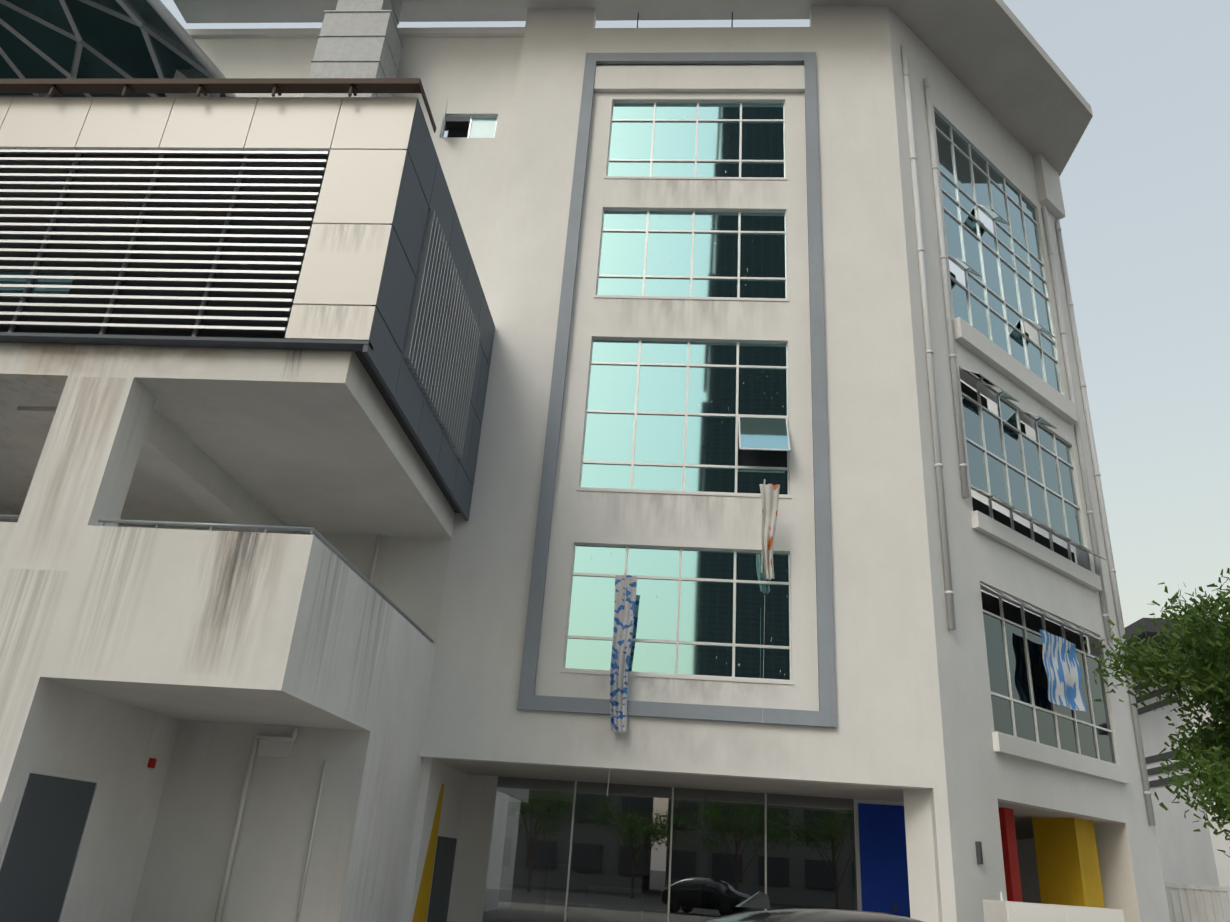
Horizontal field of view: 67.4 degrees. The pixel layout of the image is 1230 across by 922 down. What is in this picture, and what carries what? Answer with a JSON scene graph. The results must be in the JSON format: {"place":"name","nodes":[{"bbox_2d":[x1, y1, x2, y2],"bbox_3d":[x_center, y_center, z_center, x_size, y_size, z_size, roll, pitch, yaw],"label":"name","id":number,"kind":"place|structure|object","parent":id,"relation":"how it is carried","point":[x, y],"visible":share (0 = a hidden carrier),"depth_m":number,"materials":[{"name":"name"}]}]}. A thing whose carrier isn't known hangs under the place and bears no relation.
{"place":"outdoors","nodes":[
{"label":"outdoors","id":0,"kind":"place"},
{"bbox_2d":[8,343,249,377],"bbox_3d":[-10.984,-2.160,19.538,7.000,0.800,0.001,2,-24,5],"label":"water stain","id":1,"kind":"object","parent":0,"point":[109,356],"visible":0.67,"depth_m":19.54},
{"bbox_2d":[160,0,1229,627],"label":"sky","id":2,"kind":"structure","parent":0,"point":[1145,187],"materials":[{"name":"blue"}]},
{"bbox_2d":[701,891,923,921],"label":"black car","id":3,"kind":"object","parent":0,"point":[759,899],"visible":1,"depth_m":7.27,"materials":[{"name":"painted metal"},{"name":"glass"},{"name":"rubber"}]},
{"bbox_2d":[983,892,1124,921],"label":"genset","id":4,"kind":"object","parent":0,"point":[1002,911],"visible":1,"depth_m":21.33,"materials":[{"name":"white metal"}]},
{"bbox_2d":[1067,568,1229,857],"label":"tree","id":5,"kind":"object","parent":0,"point":[1209,660],"depth_m":23.24,"materials":[{"name":"green plant"}]},
{"bbox_2d":[1132,650,1229,886],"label":"building","id":6,"kind":"structure","parent":0,"point":[1188,855],"depth_m":68.54,"materials":[{"name":"paint"}]},
{"bbox_2d":[1124,618,1225,786],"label":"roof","id":7,"kind":"structure","parent":6,"relation":"on","point":[1150,630],"depth_m":69.81,"materials":[{"name":"grey"}]},
{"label":"pavement","id":8,"kind":"structure","parent":0,"visible":0},
{"bbox_2d":[146,0,234,96],"bbox_3d":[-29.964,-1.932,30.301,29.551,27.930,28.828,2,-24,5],"label":"roof beam","id":9,"kind":"structure","parent":8,"relation":"on","point":[183,35],"depth_m":32.61,"materials":[{"name":"grey metal"}]},
{"bbox_2d":[0,0,212,96],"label":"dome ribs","id":10,"kind":"object","parent":9,"relation":"attached to","point":[133,19],"visible":0.38,"depth_m":39.52,"materials":[{"name":"grey metal"}]},
{"bbox_2d":[0,0,225,96],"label":"glass roof","id":11,"kind":"structure","parent":10,"relation":"attached to","point":[119,43],"depth_m":39.20,"materials":[{"name":"black glass"}]},
{"bbox_2d":[0,342,454,921],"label":"concrete podium","id":12,"kind":"object","parent":8,"relation":"on","point":[318,440],"visible":0.71,"depth_m":19.83,"materials":[{"name":"white concrete"}]},
{"bbox_2d":[0,568,65,768],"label":"water stain","id":13,"kind":"object","parent":12,"relation":"attached to","point":[24,625],"visible":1,"depth_m":17.28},
{"bbox_2d":[17,406,56,413],"bbox_3d":[-13.002,-1.149,21.015,1.200,0.100,0.150,2,-24,5],"label":"fitting","id":14,"kind":"object","parent":12,"relation":"attached to","point":[38,410],"visible":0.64,"depth_m":20.97,"materials":[{"name":"white metal"}]},
{"bbox_2d":[0,773,95,921],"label":"lift door","id":15,"kind":"structure","parent":12,"relation":"attached to","point":[41,851],"depth_m":16.99,"materials":[{"name":"grey metal"}]},
{"bbox_2d":[23,377,120,564],"bbox_3d":[-10.930,0.159,18.502,1.440,4.200,0.001,2,-24,5],"label":"water stain","id":16,"kind":"object","parent":12,"relation":"attached to","point":[71,454],"visible":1,"depth_m":18.65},
{"bbox_2d":[65,526,153,676],"bbox_3d":[-9.527,2.619,17.310,1.400,2.930,0.001,2,-24,5],"label":"water stain","id":17,"kind":"object","parent":12,"relation":"attached to","point":[110,582],"visible":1,"depth_m":17.45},
{"bbox_2d":[147,758,156,767],"bbox_3d":[-10.228,6.675,20.384,0.060,0.200,0.200,2,-24,5],"label":"fire alarm","id":18,"kind":"object","parent":12,"relation":"attached to","point":[152,763],"visible":1,"depth_m":20.34,"materials":[{"name":"red plastic"}]},
{"bbox_2d":[0,514,433,642],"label":"rails","id":19,"kind":"object","parent":12,"relation":"on","point":[338,554],"visible":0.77,"depth_m":18.01,"materials":[{"name":"grey metal"}]},
{"bbox_2d":[0,78,435,132],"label":"railing","id":20,"kind":"object","parent":12,"relation":"on","point":[206,86],"visible":1,"depth_m":21.85,"materials":[{"name":"brown metal"}]},
{"bbox_2d":[195,531,265,664],"bbox_3d":[-7.231,2.603,17.153,1.200,2.730,0.001,2,-24,5],"label":"water stain","id":21,"kind":"object","parent":12,"relation":"attached to","point":[233,572],"visible":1,"depth_m":17.40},
{"bbox_2d":[182,531,287,684],"bbox_3d":[-7.137,2.700,17.108,2.000,2.930,0.001,2,-24,5],"label":"water stain","id":22,"kind":"object","parent":12,"relation":"attached to","point":[229,593],"visible":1,"depth_m":17.25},
{"bbox_2d":[0,97,494,520],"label":"wall cladding","id":23,"kind":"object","parent":12,"relation":"on","point":[364,141],"depth_m":21.40,"materials":[{"name":"beige metal"}]},
{"bbox_2d":[0,150,479,458],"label":"louvres","id":24,"kind":"object","parent":23,"relation":"on","point":[440,347],"visible":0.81,"depth_m":20.96,"materials":[{"name":"grey metal"}]},
{"bbox_2d":[322,224,383,250],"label":"water stain","id":25,"kind":"object","parent":23,"relation":"attached to","point":[351,234],"visible":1,"depth_m":20.07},
{"bbox_2d":[214,534,380,921],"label":"white pipes","id":26,"kind":"object","parent":12,"relation":"attached to","point":[256,738],"visible":0.85,"depth_m":20.49,"materials":[{"name":"white"}]},
{"bbox_2d":[257,740,293,757],"bbox_3d":[-7.761,6.554,21.078,0.750,0.400,0.120,2,-24,5],"label":"pipe box","id":27,"kind":"object","parent":26,"relation":"attached to","point":[279,749],"visible":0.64,"depth_m":21.01,"materials":[{"name":"white"}]},
{"bbox_2d":[296,554,344,699],"bbox_3d":[-5.759,3.253,18.141,0.001,2.930,1.900,2,-24,5],"label":"water stain","id":28,"kind":"object","parent":12,"relation":"attached to","point":[319,618],"visible":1,"depth_m":18.26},
{"bbox_2d":[303,0,402,97],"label":"column","id":29,"kind":"structure","parent":12,"relation":"on","point":[359,38],"depth_m":34.01,"materials":[{"name":"grey concrete"}]},
{"bbox_2d":[348,597,385,715],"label":"water stain","id":30,"kind":"object","parent":12,"relation":"attached to","point":[368,644],"visible":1,"depth_m":20.99,"materials":[{"name":"grey paint"}]},
{"bbox_2d":[0,149,459,512],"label":"dark backing","id":31,"kind":"object","parent":8,"relation":"on","point":[149,331],"depth_m":20.62,"materials":[{"name":"grey"}]},
{"bbox_2d":[167,6,1169,921],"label":"tower building","id":32,"kind":"structure","parent":8,"relation":"on","point":[913,700],"depth_m":29.45,"materials":[{"name":"white paint"}]},
{"bbox_2d":[412,784,443,921],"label":"wall panel","id":33,"kind":"object","parent":32,"relation":"attached to","point":[421,908],"visible":1,"depth_m":25.59,"materials":[{"name":"yellow paint"}]},
{"bbox_2d":[427,836,456,921],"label":"side door","id":34,"kind":"structure","parent":32,"relation":"attached to","point":[441,881],"depth_m":26.99,"materials":[{"name":"grey metal"}]},
{"bbox_2d":[0,98,1117,921],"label":"window frames","id":35,"kind":"structure","parent":32,"relation":"in","point":[632,464],"depth_m":31.16,"materials":[{"name":"silver metal"}]},
{"bbox_2d":[0,104,789,679],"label":"window glass","id":36,"kind":"object","parent":35,"relation":"attached to","point":[706,610],"visible":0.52,"depth_m":29.29,"materials":[{"name":"teal glass"}]},
{"bbox_2d":[443,113,496,137],"bbox_3d":[-5.583,-12.621,34.897,1.957,1.060,0.876,14,-26,-21],"label":"window glass","id":37,"kind":"object","parent":35,"relation":"on","point":[483,127],"visible":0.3,"depth_m":34.94,"materials":[{"name":"teal"}]},
{"bbox_2d":[934,112,1060,392],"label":"window glass","id":38,"kind":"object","parent":35,"relation":"attached to","point":[973,262],"depth_m":36.30,"materials":[{"name":"glass"}]},
{"bbox_2d":[961,369,1100,557],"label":"window","id":39,"kind":"structure","parent":35,"relation":"attached to","point":[996,467],"depth_m":32.73,"materials":[{"name":"teal"}]},
{"bbox_2d":[983,587,1115,763],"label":"window","id":40,"kind":"structure","parent":35,"relation":"attached to","point":[1020,684],"depth_m":29.04,"materials":[{"name":"grey"}]},
{"bbox_2d":[1039,629,1086,710],"bbox_3d":[14.347,6.757,29.596,2.578,2.250,0.196,22,-30,-36],"label":"curtain","id":41,"kind":"object","parent":40,"relation":"attached to","point":[1063,670],"visible":0.98,"depth_m":29.63,"materials":[{"name":"blue fabric"}]},
{"bbox_2d":[173,0,1092,176],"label":"eave","id":42,"kind":"object","parent":32,"relation":"attached to","point":[998,63],"visible":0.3,"depth_m":37.23,"materials":[{"name":"grey paint"}]},
{"bbox_2d":[482,776,856,921],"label":"shop glass","id":43,"kind":"object","parent":32,"relation":"attached to","point":[619,864],"depth_m":28.44,"materials":[{"name":"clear glass"}]},
{"bbox_2d":[517,52,835,727],"bbox_3d":[2.416,-4.213,30.108,8.670,24.590,0.200,2,-24,5],"label":"grey band","id":44,"kind":"object","parent":32,"relation":"attached to","point":[823,716],"visible":0.9,"depth_m":28.42,"materials":[{"name":"grey paint"}]},
{"bbox_2d":[535,718,819,770],"bbox_3d":[1.591,7.648,24.938,8.600,1.320,0.001,2,-24,5],"label":"water stain","id":45,"kind":"object","parent":32,"relation":"attached to","point":[683,741],"visible":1,"depth_m":24.93,"materials":[{"name":"grey paint"}]},
{"bbox_2d":[579,492,785,540],"bbox_3d":[2.012,1.693,27.646,6.400,1.470,0.001,2,-24,5],"label":"water stain","id":46,"kind":"object","parent":32,"relation":"attached to","point":[676,506],"visible":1,"depth_m":27.72,"materials":[{"name":"grey paint"}]},
{"bbox_2d":[637,12,732,27],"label":"posts","id":47,"kind":"object","parent":32,"relation":"attached to","point":[731,23],"visible":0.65,"depth_m":36.22,"materials":[{"name":"grey metal"}]},
{"bbox_2d":[607,479,764,792],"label":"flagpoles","id":48,"kind":"object","parent":32,"relation":"attached to","point":[764,620],"visible":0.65,"depth_m":25.98,"materials":[{"name":"silver metal"}]},
{"bbox_2d":[610,575,637,731],"bbox_3d":[0.193,5.293,25.572,0.650,4.250,0.646,2,-24,5],"label":"hanging cloth","id":49,"kind":"object","parent":48,"relation":"attached to","point":[622,637],"visible":1,"depth_m":25.56,"materials":[{"name":"blue fabric"}]},
{"bbox_2d":[759,484,779,579],"bbox_3d":[4.425,2.036,26.506,0.600,2.700,0.727,2,-24,5],"label":"hanging cloth","id":50,"kind":"object","parent":48,"relation":"attached to","point":[769,497],"visible":1,"depth_m":26.55,"materials":[{"name":"white fabric"}]},
{"bbox_2d":[601,299,776,336],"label":"water stain","id":51,"kind":"object","parent":32,"relation":"attached to","point":[694,308],"visible":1,"depth_m":30.54,"materials":[{"name":"grey paint"}]},
{"bbox_2d":[591,675,790,706],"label":"water stain","id":52,"kind":"object","parent":32,"relation":"on","point":[692,689],"visible":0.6,"depth_m":25.58,"materials":[{"name":"grey paint"}]},
{"bbox_2d":[606,179,784,209],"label":"water stain","id":53,"kind":"object","parent":32,"relation":"attached to","point":[700,195],"visible":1,"depth_m":32.60,"materials":[{"name":"grey paint"}]},
{"bbox_2d":[445,121,1087,651],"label":"dark interiors","id":54,"kind":"object","parent":32,"relation":"attached to","point":[459,129],"visible":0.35,"depth_m":31.18,"materials":[{"name":"grey"}]},
{"bbox_2d":[434,759,1109,839],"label":"soffits","id":55,"kind":"object","parent":32,"relation":"attached to","point":[1023,815],"visible":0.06,"depth_m":27.23,"materials":[{"name":"white paint"}]},
{"bbox_2d":[858,803,909,917],"bbox_3d":[8.157,12.606,27.741,1.500,4.270,0.040,2,-24,5],"label":"blue panel","id":56,"kind":"object","parent":32,"relation":"attached to","point":[883,864],"visible":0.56,"depth_m":27.96,"materials":[{"name":"blue paint"}]},
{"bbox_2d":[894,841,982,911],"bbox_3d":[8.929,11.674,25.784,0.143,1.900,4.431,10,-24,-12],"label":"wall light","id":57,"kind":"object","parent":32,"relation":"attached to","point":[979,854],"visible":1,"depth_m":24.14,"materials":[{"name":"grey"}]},
{"bbox_2d":[901,44,1155,825],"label":"pipes","id":58,"kind":"object","parent":32,"relation":"attached to","point":[949,593],"visible":0.96,"depth_m":33.26,"materials":[{"name":"grey plastic"}]},
{"bbox_2d":[998,807,1022,901],"bbox_3d":[11.720,12.703,27.534,0.550,4.390,0.550,23,-30,-36],"label":"column","id":59,"kind":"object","parent":8,"relation":"on","point":[1010,858],"visible":0.56,"depth_m":27.65,"materials":[{"name":"red paint"}]},
{"bbox_2d":[1032,817,1104,907],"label":"yellow column","id":60,"kind":"structure","parent":8,"relation":"on","point":[1068,868],"depth_m":29.81,"materials":[{"name":"yellow paint"}]},
{"bbox_2d":[1164,882,1229,921],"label":"container","id":61,"kind":"object","parent":8,"relation":"on","point":[1195,903],"visible":0.6,"depth_m":33.12,"materials":[{"name":"white metal"}]}
]}

